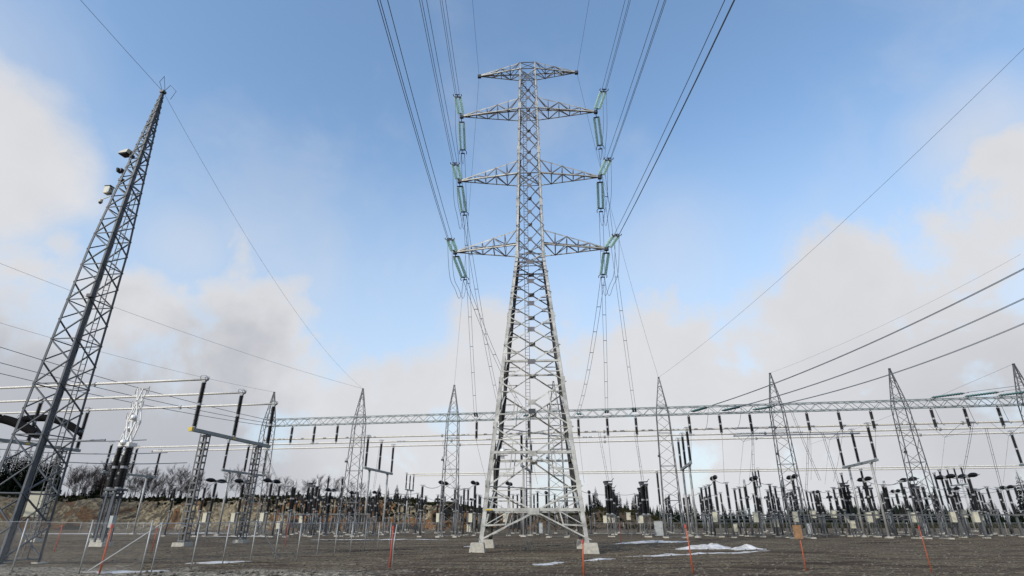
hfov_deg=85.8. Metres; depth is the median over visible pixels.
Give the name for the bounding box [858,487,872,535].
insulator post
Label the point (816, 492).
circuit breaker
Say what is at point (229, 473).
bus frame
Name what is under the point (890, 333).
conductor bundle
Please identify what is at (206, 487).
bare tree
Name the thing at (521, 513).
insulator post
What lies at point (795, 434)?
busbar
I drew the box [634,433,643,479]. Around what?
twin dropper
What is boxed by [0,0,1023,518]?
sky
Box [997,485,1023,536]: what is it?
circuit breaker
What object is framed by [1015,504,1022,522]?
spruce tree
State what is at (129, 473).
bare tree
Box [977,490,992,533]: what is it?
insulator post
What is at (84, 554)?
chain link fence
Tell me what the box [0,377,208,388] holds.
busbar
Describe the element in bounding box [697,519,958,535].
equipment rail
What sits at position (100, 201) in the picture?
dome camera
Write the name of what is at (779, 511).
insulator post
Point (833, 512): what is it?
control cabinet
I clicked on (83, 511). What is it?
rock bank
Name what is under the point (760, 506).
silver capped transformer
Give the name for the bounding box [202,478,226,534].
circuit breaker
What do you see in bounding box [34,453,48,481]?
spruce tree
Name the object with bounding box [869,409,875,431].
hanging insulator
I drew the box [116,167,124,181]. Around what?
spotlight
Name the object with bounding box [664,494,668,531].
silver capped transformer
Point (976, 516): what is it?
circuit breaker
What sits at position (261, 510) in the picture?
insulator post
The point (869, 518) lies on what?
circuit breaker
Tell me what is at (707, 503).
insulator post
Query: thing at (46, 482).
tree
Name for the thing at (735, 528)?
control cabinet
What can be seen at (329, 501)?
circuit breaker
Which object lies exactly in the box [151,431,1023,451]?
busbar
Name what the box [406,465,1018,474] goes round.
busbar
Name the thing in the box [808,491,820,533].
insulator post
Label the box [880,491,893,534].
insulator post
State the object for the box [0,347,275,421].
overhead cable
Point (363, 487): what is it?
bare tree
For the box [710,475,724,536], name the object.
circuit breaker
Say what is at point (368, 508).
insulator post
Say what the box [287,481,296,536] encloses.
silver capped transformer
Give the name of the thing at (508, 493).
circuit breaker
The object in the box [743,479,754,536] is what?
silver capped transformer
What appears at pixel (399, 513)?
insulator post
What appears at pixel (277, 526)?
control cabinet
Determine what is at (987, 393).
gantry insulator string
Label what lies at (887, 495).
silver capped transformer
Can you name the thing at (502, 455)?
tower lamp
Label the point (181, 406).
busbar
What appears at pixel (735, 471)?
busbar
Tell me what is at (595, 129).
insulator string
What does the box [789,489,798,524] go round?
insulator post
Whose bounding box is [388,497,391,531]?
insulator post
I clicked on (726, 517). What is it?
pine tree
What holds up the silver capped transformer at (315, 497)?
on the ground
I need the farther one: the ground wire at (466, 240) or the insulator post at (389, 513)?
the insulator post at (389, 513)
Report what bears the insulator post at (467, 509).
on the ground
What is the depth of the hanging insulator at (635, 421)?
92.97 m
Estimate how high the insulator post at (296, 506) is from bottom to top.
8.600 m
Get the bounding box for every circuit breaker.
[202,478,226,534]
[230,479,251,535]
[259,478,281,535]
[322,488,335,535]
[347,491,355,534]
[369,499,374,531]
[370,491,381,534]
[383,499,387,531]
[386,499,393,531]
[416,499,419,531]
[421,499,424,531]
[436,480,448,535]
[450,498,453,531]
[468,481,479,535]
[469,498,473,531]
[503,481,512,535]
[544,491,547,534]
[587,490,592,534]
[666,497,671,532]
[704,497,709,532]
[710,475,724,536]
[749,476,765,536]
[764,496,773,532]
[786,474,806,537]
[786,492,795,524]
[812,490,825,534]
[846,491,858,534]
[856,476,881,536]
[890,489,909,534]
[900,477,926,536]
[928,495,944,532]
[934,474,966,537]
[945,487,970,536]
[948,495,963,531]
[956,473,990,537]
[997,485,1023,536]
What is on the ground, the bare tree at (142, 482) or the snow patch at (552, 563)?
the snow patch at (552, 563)
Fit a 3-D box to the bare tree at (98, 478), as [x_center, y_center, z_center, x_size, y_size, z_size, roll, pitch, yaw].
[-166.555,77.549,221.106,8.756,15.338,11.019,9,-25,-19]
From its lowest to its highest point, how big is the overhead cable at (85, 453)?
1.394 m
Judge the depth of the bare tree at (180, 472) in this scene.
221.65 m
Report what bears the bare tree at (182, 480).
on the rock bank
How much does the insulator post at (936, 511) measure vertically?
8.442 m
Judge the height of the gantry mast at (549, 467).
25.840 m
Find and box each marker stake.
[98,524,113,572]
[389,524,396,566]
[581,540,584,575]
[684,524,693,572]
[792,525,806,570]
[918,526,932,572]
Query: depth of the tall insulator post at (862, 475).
97.10 m
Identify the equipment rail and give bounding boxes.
[273,513,369,535]
[692,514,1023,537]
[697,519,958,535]
[751,517,954,534]
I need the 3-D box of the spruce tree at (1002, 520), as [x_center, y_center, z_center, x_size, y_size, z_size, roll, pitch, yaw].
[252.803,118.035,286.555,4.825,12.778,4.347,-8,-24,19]
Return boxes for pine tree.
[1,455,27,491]
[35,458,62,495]
[96,462,111,494]
[160,487,165,496]
[393,484,399,499]
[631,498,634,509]
[721,506,729,524]
[787,504,796,524]
[827,510,833,523]
[892,507,902,523]
[943,506,953,523]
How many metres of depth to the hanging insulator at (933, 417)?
86.20 m
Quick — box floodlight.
[118,149,134,158]
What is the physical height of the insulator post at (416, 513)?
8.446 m
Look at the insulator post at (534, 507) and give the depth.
124.33 m
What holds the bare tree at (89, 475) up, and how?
on the rock bank
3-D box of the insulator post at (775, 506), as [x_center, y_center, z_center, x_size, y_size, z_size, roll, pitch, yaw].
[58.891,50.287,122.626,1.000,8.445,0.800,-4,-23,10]
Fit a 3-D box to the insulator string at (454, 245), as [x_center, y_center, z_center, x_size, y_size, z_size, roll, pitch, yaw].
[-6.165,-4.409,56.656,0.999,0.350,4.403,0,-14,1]
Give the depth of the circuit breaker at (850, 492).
106.77 m
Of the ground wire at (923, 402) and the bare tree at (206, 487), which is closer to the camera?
the ground wire at (923, 402)
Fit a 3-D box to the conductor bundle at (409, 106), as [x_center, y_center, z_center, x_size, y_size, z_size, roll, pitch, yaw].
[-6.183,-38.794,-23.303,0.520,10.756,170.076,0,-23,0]
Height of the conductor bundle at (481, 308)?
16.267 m
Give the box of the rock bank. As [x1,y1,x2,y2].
[0,495,707,529]
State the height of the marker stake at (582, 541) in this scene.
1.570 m
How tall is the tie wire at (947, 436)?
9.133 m
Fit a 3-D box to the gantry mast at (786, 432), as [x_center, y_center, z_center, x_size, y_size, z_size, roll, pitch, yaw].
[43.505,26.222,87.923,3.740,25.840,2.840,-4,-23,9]
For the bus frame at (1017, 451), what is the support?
on the ground
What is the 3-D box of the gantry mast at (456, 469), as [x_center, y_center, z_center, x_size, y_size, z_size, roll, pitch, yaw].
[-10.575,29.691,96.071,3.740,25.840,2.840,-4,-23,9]
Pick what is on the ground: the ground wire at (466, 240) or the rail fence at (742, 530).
the rail fence at (742, 530)
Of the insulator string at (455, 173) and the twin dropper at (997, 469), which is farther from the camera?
the twin dropper at (997, 469)
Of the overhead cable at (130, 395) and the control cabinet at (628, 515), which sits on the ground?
the control cabinet at (628, 515)
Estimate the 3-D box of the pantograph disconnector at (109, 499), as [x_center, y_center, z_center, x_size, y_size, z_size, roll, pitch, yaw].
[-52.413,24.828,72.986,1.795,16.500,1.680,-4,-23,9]
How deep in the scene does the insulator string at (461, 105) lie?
63.60 m
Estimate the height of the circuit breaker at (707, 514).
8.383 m
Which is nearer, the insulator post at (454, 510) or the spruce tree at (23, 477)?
the insulator post at (454, 510)
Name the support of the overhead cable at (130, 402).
attached to the gantry mast at (272, 399)
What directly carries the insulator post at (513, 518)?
on the ground
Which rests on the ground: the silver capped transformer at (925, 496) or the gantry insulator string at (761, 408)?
the silver capped transformer at (925, 496)
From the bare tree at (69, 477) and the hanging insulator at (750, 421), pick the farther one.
the bare tree at (69, 477)
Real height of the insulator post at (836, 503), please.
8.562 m
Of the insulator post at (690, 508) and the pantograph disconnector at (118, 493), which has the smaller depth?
the pantograph disconnector at (118, 493)
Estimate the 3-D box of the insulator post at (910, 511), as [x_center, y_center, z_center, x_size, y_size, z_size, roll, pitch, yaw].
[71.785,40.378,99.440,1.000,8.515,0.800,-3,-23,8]
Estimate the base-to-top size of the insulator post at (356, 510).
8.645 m
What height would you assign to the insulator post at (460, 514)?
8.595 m
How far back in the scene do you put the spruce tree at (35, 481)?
217.02 m
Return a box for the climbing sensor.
[86,293,95,297]
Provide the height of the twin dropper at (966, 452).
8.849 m
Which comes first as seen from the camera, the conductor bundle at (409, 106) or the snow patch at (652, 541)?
the conductor bundle at (409, 106)
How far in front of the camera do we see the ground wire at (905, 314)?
80.49 m
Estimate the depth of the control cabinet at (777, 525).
93.10 m
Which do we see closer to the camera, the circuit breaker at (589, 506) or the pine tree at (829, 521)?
the circuit breaker at (589, 506)
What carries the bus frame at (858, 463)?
on the ground
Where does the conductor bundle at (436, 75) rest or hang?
attached to the insulator string at (455, 173)
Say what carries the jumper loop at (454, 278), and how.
hanging from the insulator string at (454, 245)
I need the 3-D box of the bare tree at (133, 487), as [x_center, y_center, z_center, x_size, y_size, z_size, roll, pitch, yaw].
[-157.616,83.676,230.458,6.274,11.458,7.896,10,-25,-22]
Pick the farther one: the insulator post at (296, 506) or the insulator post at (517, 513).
the insulator post at (517, 513)
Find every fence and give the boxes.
[0,519,153,573]
[79,522,440,533]
[88,520,391,572]
[592,522,1020,534]
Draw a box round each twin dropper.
[598,433,608,479]
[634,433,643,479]
[751,429,754,476]
[791,414,820,479]
[805,433,808,488]
[821,433,845,502]
[959,421,973,485]
[985,429,1007,508]
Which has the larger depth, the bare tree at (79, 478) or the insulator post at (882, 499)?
the bare tree at (79, 478)
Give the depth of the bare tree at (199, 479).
221.38 m
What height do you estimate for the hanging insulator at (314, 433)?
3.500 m
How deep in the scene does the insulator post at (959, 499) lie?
110.15 m
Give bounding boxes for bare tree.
[60,465,82,495]
[66,467,89,494]
[74,462,89,494]
[81,468,93,495]
[85,462,108,489]
[88,465,101,492]
[94,469,108,491]
[96,460,111,494]
[123,457,135,488]
[126,476,134,494]
[127,467,153,496]
[129,476,137,497]
[133,469,154,495]
[145,472,155,496]
[146,475,159,497]
[147,467,160,495]
[154,472,169,493]
[161,479,173,495]
[162,462,182,497]
[170,466,187,494]
[173,465,194,493]
[174,472,188,492]
[185,477,203,493]
[201,482,210,497]
[224,468,235,493]
[229,463,243,496]
[237,474,246,496]
[239,478,250,493]
[263,473,274,493]
[272,478,281,494]
[280,476,291,492]
[299,478,307,490]
[313,474,324,488]
[331,477,340,492]
[359,483,366,496]
[899,500,908,522]
[985,501,994,519]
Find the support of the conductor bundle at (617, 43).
attached to the insulator string at (598, 99)
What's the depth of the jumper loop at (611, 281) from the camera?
56.54 m
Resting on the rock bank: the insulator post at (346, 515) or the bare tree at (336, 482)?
the bare tree at (336, 482)
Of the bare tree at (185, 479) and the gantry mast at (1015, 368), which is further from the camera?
the bare tree at (185, 479)
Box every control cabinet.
[23,491,53,534]
[276,521,282,535]
[466,524,471,535]
[539,523,542,535]
[626,512,631,536]
[654,521,663,535]
[733,524,737,536]
[773,519,779,534]
[806,523,812,536]
[809,510,819,536]
[830,510,839,536]
[849,521,857,536]
[874,511,883,535]
[960,510,972,536]
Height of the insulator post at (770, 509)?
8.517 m
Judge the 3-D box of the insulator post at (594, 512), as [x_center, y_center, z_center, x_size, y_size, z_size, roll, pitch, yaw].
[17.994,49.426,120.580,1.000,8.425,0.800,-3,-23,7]
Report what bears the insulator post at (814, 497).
on the ground
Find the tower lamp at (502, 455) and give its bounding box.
[497,448,507,458]
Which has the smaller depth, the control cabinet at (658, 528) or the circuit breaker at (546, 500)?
the control cabinet at (658, 528)
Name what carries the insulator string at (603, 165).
attached to the transmission tower
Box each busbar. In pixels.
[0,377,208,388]
[0,391,245,402]
[0,402,277,413]
[0,439,105,442]
[134,426,1023,447]
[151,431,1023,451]
[227,420,1022,440]
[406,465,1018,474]
[413,467,1023,475]
[733,432,859,436]
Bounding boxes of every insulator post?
[161,486,177,535]
[192,486,206,536]
[256,494,264,533]
[269,484,281,536]
[275,493,284,533]
[279,490,289,534]
[282,485,294,536]
[290,490,299,534]
[295,494,303,533]
[299,497,304,530]
[302,491,310,534]
[312,487,320,535]
[315,494,321,533]
[319,497,324,529]
[320,476,329,534]
[324,495,328,531]
[328,496,334,532]
[333,497,338,531]
[334,476,343,533]
[335,485,344,534]
[343,496,349,532]
[345,494,351,534]
[354,491,359,531]
[359,495,365,532]
[366,495,370,532]
[368,496,372,532]
[375,494,379,533]
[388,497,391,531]
[393,492,398,533]
[396,495,401,532]
[401,495,405,532]
[403,496,406,532]
[407,497,411,531]
[413,493,418,533]
[417,485,423,536]
[422,495,427,532]
[434,494,439,532]
[442,496,445,532]
[453,488,455,534]
[456,485,460,534]
[459,495,462,532]
[460,488,464,535]
[465,489,469,534]
[475,493,477,531]
[477,495,479,532]
[479,495,482,531]
[511,495,514,533]
[516,494,518,532]
[519,488,521,535]
[525,490,527,535]
[533,494,535,533]
[535,491,538,534]
[565,487,569,535]
[591,493,596,532]
[634,494,638,532]
[656,471,664,535]
[667,494,672,531]
[677,493,682,533]
[688,495,693,532]
[698,487,708,535]
[698,493,705,533]
[704,486,713,535]
[706,484,717,536]
[708,495,713,532]
[719,492,727,533]
[723,482,736,537]
[731,488,743,535]
[738,487,748,536]
[751,493,760,533]
[760,497,766,531]
[764,489,775,534]
[768,484,780,536]
[772,486,785,536]
[772,494,780,533]
[778,497,785,531]
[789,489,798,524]
[798,487,810,536]
[804,490,816,534]
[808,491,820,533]
[813,494,822,534]
[818,491,829,534]
[827,490,838,534]
[830,487,845,535]
[839,473,855,534]
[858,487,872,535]
[859,468,874,536]
[860,491,873,534]
[879,484,898,536]
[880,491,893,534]
[880,492,892,533]
[891,498,900,531]
[896,480,917,538]
[903,487,918,535]
[928,492,944,533]
[931,487,948,535]
[932,472,954,535]
[937,470,960,535]
[956,490,970,533]
[963,486,983,535]
[974,488,991,535]
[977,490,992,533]
[981,494,996,533]
[983,486,1003,535]
[995,487,1015,535]
[999,491,1013,533]
[1013,485,1023,516]
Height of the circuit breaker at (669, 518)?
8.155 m
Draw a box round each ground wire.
[0,263,358,387]
[2,323,271,391]
[82,2,159,87]
[167,99,361,387]
[454,83,478,384]
[577,75,654,364]
[662,53,1018,374]
[771,255,1018,372]
[812,365,1009,443]
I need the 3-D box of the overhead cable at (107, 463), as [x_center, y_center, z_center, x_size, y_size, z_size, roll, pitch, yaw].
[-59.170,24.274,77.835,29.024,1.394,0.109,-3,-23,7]
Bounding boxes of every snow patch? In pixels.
[51,533,138,533]
[83,570,166,573]
[185,561,249,563]
[191,536,266,536]
[321,539,435,539]
[533,562,563,564]
[585,558,615,560]
[617,540,687,543]
[627,551,757,556]
[677,543,730,549]
[731,544,760,549]
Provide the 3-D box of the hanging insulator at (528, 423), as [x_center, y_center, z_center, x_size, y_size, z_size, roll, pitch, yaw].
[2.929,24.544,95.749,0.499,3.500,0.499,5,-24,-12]
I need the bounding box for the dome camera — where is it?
[98,196,109,203]
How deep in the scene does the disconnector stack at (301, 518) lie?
97.13 m
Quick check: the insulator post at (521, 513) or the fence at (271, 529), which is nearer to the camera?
the insulator post at (521, 513)
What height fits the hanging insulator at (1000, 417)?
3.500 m
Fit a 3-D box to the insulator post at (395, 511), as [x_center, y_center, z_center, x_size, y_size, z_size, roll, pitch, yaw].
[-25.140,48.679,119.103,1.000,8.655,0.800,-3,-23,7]
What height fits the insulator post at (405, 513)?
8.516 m
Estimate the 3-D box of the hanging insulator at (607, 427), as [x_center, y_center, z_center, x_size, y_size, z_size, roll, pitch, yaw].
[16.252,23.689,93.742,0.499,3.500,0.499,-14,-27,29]
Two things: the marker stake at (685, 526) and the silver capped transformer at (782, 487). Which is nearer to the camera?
the marker stake at (685, 526)
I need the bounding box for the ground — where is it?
[0,528,1023,575]
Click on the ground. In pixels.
(839, 562)
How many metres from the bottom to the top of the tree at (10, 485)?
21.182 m
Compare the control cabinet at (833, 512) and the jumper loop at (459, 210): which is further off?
the control cabinet at (833, 512)
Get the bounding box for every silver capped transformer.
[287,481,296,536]
[308,479,318,536]
[520,486,522,536]
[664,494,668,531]
[682,493,688,531]
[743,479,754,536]
[757,493,764,530]
[781,481,793,536]
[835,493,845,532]
[837,481,852,536]
[882,480,900,536]
[920,480,939,536]
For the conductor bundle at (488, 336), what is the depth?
70.37 m
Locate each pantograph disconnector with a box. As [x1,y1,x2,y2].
[88,386,149,546]
[89,401,143,542]
[89,413,137,540]
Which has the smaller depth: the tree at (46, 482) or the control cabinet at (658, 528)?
the control cabinet at (658, 528)
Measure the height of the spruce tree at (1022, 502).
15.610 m
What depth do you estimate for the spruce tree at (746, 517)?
278.37 m
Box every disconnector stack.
[299,483,315,535]
[603,478,614,536]
[608,487,617,534]
[612,492,619,532]
[636,494,644,531]
[637,487,648,534]
[638,479,651,536]
[840,480,859,536]
[862,483,882,534]
[908,482,930,535]
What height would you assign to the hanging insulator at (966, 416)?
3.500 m
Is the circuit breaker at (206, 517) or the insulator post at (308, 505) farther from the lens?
the insulator post at (308, 505)
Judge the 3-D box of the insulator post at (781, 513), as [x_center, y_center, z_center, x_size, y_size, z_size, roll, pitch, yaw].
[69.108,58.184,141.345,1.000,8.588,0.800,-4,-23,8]
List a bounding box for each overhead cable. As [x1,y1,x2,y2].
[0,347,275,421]
[0,362,265,422]
[0,373,272,426]
[0,449,167,453]
[12,457,186,463]
[13,439,146,441]
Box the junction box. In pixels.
[103,185,114,195]
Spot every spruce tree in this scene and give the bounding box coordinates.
[0,446,20,487]
[0,447,11,481]
[0,462,16,491]
[13,453,33,491]
[20,453,43,492]
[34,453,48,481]
[70,489,75,500]
[89,480,97,495]
[176,489,182,503]
[591,486,600,508]
[693,507,701,523]
[743,506,749,523]
[984,505,996,523]
[994,503,1005,523]
[1009,509,1016,523]
[1015,472,1023,526]
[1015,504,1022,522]
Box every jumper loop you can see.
[447,239,466,297]
[453,188,465,227]
[455,95,464,163]
[599,89,606,159]
[599,166,611,225]
[601,262,618,295]
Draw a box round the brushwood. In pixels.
[0,493,1023,529]
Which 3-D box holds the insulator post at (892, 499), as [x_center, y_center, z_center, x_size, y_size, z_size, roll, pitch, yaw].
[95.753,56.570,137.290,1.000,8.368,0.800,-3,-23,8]
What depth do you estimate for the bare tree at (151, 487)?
229.75 m
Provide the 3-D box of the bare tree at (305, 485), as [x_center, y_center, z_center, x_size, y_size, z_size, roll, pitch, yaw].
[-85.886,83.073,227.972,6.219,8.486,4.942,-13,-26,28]
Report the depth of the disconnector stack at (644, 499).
92.91 m
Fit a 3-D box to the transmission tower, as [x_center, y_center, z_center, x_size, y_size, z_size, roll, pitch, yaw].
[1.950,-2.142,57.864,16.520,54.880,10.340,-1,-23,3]
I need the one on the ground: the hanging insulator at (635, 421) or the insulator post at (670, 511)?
the insulator post at (670, 511)
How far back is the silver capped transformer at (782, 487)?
96.17 m
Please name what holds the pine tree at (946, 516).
on the ground
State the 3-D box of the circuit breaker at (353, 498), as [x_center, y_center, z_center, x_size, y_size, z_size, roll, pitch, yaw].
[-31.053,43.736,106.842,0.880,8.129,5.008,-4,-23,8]
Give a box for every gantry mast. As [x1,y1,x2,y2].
[238,392,275,535]
[334,388,365,536]
[435,385,460,537]
[546,381,569,537]
[656,377,688,537]
[769,373,816,538]
[888,368,954,538]
[1012,363,1023,423]
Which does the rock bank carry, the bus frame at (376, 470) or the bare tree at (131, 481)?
the bare tree at (131, 481)
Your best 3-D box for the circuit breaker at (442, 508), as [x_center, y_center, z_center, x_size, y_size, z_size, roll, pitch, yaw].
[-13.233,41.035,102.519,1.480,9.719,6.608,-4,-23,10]
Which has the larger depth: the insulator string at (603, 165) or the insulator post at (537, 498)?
the insulator post at (537, 498)
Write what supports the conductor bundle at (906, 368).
attached to the gantry insulator string at (761, 408)
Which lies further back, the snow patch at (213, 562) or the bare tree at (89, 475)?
the bare tree at (89, 475)
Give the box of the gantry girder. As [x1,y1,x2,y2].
[262,396,1023,426]
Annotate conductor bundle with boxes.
[377,0,451,241]
[419,0,456,165]
[440,0,459,94]
[461,159,476,412]
[463,216,497,400]
[463,281,524,412]
[577,278,604,410]
[598,149,635,406]
[599,217,607,394]
[602,0,630,91]
[607,0,665,160]
[615,0,734,237]
[713,268,1023,404]
[742,298,1023,405]
[774,323,1023,405]
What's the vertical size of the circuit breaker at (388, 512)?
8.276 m
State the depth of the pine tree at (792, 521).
284.89 m
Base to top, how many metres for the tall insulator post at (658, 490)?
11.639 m
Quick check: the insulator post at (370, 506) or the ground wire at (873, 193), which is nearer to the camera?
the ground wire at (873, 193)
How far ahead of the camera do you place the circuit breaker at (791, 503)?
112.82 m
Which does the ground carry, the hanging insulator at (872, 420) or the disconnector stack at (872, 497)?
the disconnector stack at (872, 497)
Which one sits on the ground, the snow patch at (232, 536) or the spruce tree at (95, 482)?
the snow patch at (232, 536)
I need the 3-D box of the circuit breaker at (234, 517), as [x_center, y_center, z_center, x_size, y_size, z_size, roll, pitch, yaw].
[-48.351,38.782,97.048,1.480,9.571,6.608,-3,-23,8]
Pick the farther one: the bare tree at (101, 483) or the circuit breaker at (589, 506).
the bare tree at (101, 483)
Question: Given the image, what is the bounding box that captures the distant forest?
[550,502,1015,523]
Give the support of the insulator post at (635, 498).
on the ground
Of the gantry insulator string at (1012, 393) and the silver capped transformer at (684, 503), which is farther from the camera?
the silver capped transformer at (684, 503)
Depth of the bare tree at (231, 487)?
220.56 m
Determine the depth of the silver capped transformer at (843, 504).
97.21 m
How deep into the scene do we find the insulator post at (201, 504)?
95.65 m
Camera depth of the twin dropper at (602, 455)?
94.92 m
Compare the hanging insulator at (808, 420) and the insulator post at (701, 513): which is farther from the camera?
the insulator post at (701, 513)
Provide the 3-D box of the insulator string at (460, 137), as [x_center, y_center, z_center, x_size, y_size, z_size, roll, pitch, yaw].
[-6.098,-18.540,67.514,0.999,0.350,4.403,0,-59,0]
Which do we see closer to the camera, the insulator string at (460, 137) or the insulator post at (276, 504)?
the insulator string at (460, 137)
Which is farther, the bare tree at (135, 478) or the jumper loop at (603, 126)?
the bare tree at (135, 478)
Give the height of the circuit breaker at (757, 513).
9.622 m
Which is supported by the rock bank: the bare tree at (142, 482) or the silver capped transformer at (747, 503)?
the bare tree at (142, 482)
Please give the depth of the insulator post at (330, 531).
132.16 m
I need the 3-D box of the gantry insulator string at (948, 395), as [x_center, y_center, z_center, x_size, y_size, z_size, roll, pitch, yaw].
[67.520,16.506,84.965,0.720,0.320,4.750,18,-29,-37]
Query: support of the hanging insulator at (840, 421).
hanging from the gantry girder
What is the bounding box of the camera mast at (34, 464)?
[0,76,175,565]
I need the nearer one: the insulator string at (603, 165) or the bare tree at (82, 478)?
the insulator string at (603, 165)
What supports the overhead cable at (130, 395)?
attached to the gantry mast at (272, 399)
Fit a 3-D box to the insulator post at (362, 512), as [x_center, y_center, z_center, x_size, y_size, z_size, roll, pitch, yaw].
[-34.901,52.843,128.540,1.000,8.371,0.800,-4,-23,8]
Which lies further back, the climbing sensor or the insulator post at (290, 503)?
the insulator post at (290, 503)
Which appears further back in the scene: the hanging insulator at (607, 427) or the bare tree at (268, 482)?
the bare tree at (268, 482)
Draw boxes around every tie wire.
[930,425,973,469]
[991,423,1023,482]
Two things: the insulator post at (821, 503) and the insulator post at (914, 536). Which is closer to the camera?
the insulator post at (914, 536)
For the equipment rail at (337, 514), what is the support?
on the ground
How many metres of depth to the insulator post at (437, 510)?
126.24 m
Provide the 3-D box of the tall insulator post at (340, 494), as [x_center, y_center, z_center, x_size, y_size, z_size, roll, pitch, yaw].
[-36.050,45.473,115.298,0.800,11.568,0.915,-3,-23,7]
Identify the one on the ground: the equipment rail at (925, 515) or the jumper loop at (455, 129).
the equipment rail at (925, 515)
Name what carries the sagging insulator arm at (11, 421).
attached to the bus frame at (29, 443)
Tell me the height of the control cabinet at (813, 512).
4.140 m
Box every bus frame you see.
[0,397,92,541]
[92,442,162,534]
[171,375,277,546]
[214,439,266,535]
[361,435,395,535]
[404,474,414,529]
[519,431,533,536]
[677,427,700,537]
[753,468,767,530]
[836,422,893,537]
[945,465,976,530]
[1008,430,1023,465]
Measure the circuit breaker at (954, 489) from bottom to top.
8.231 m
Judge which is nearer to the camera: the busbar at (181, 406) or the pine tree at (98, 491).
the busbar at (181, 406)
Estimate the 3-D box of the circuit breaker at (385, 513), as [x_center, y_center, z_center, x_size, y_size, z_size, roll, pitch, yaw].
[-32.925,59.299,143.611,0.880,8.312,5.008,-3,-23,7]
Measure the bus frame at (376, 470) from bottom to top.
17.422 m
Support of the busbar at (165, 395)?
attached to the bus frame at (198, 468)
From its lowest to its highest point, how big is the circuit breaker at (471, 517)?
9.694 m
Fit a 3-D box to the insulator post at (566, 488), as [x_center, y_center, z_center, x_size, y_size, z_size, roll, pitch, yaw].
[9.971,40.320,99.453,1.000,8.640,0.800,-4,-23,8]
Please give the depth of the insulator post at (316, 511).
97.41 m
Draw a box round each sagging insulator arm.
[0,414,39,438]
[17,414,82,435]
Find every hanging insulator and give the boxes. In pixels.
[289,426,293,442]
[312,425,315,444]
[335,425,338,443]
[475,420,477,440]
[527,419,529,437]
[577,418,579,436]
[605,418,609,435]
[634,416,637,434]
[687,414,691,433]
[718,414,722,433]
[748,413,753,434]
[805,411,810,432]
[837,410,843,432]
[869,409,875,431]
[929,408,937,429]
[962,407,970,429]
[996,406,1005,428]
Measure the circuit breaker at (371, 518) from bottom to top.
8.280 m
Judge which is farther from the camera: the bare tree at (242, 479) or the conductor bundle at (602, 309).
the bare tree at (242, 479)
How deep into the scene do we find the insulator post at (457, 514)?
97.00 m
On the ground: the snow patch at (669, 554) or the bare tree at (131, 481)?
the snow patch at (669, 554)
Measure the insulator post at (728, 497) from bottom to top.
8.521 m
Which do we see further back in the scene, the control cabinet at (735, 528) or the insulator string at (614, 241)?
the control cabinet at (735, 528)
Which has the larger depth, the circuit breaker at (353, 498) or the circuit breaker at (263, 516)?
the circuit breaker at (353, 498)
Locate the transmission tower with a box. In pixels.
[453,62,608,553]
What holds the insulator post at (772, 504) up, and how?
on the ground
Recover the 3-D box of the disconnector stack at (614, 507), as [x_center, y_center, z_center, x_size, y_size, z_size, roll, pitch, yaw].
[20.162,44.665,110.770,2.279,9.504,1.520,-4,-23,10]
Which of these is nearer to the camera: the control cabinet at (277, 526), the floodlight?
the floodlight
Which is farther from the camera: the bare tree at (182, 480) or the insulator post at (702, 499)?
the bare tree at (182, 480)
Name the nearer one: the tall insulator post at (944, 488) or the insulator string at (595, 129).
the insulator string at (595, 129)
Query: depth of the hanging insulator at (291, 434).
102.21 m
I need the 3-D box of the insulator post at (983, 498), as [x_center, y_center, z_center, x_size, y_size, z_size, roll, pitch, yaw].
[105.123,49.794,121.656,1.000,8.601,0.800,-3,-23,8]
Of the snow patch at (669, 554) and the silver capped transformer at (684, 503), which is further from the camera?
the silver capped transformer at (684, 503)
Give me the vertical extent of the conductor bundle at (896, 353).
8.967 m
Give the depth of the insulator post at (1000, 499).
101.64 m
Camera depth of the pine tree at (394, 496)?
231.26 m
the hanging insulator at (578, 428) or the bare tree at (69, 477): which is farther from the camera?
the bare tree at (69, 477)
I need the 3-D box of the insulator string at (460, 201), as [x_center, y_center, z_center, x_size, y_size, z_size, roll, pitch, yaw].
[-5.805,-10.272,64.166,0.999,0.350,4.403,-2,-50,5]
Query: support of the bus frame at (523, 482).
on the ground
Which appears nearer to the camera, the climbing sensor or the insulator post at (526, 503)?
the climbing sensor
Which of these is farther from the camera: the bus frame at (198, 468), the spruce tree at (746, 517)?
the spruce tree at (746, 517)
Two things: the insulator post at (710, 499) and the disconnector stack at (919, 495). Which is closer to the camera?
the insulator post at (710, 499)
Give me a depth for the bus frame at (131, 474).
114.90 m
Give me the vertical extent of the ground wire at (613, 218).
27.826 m
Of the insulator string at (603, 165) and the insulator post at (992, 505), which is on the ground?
the insulator post at (992, 505)
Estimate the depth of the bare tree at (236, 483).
227.53 m
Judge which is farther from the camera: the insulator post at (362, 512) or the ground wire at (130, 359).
the insulator post at (362, 512)
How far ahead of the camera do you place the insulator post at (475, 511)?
124.50 m
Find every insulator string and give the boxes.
[445,238,457,251]
[450,162,461,179]
[453,94,463,114]
[453,255,468,280]
[456,184,468,215]
[458,119,466,153]
[593,115,603,149]
[594,88,608,110]
[596,181,604,212]
[598,157,613,176]
[598,251,609,277]
[605,233,621,247]
[691,407,706,411]
[721,406,741,410]
[752,406,774,410]
[931,392,968,397]
[965,391,1003,396]
[998,391,1023,395]

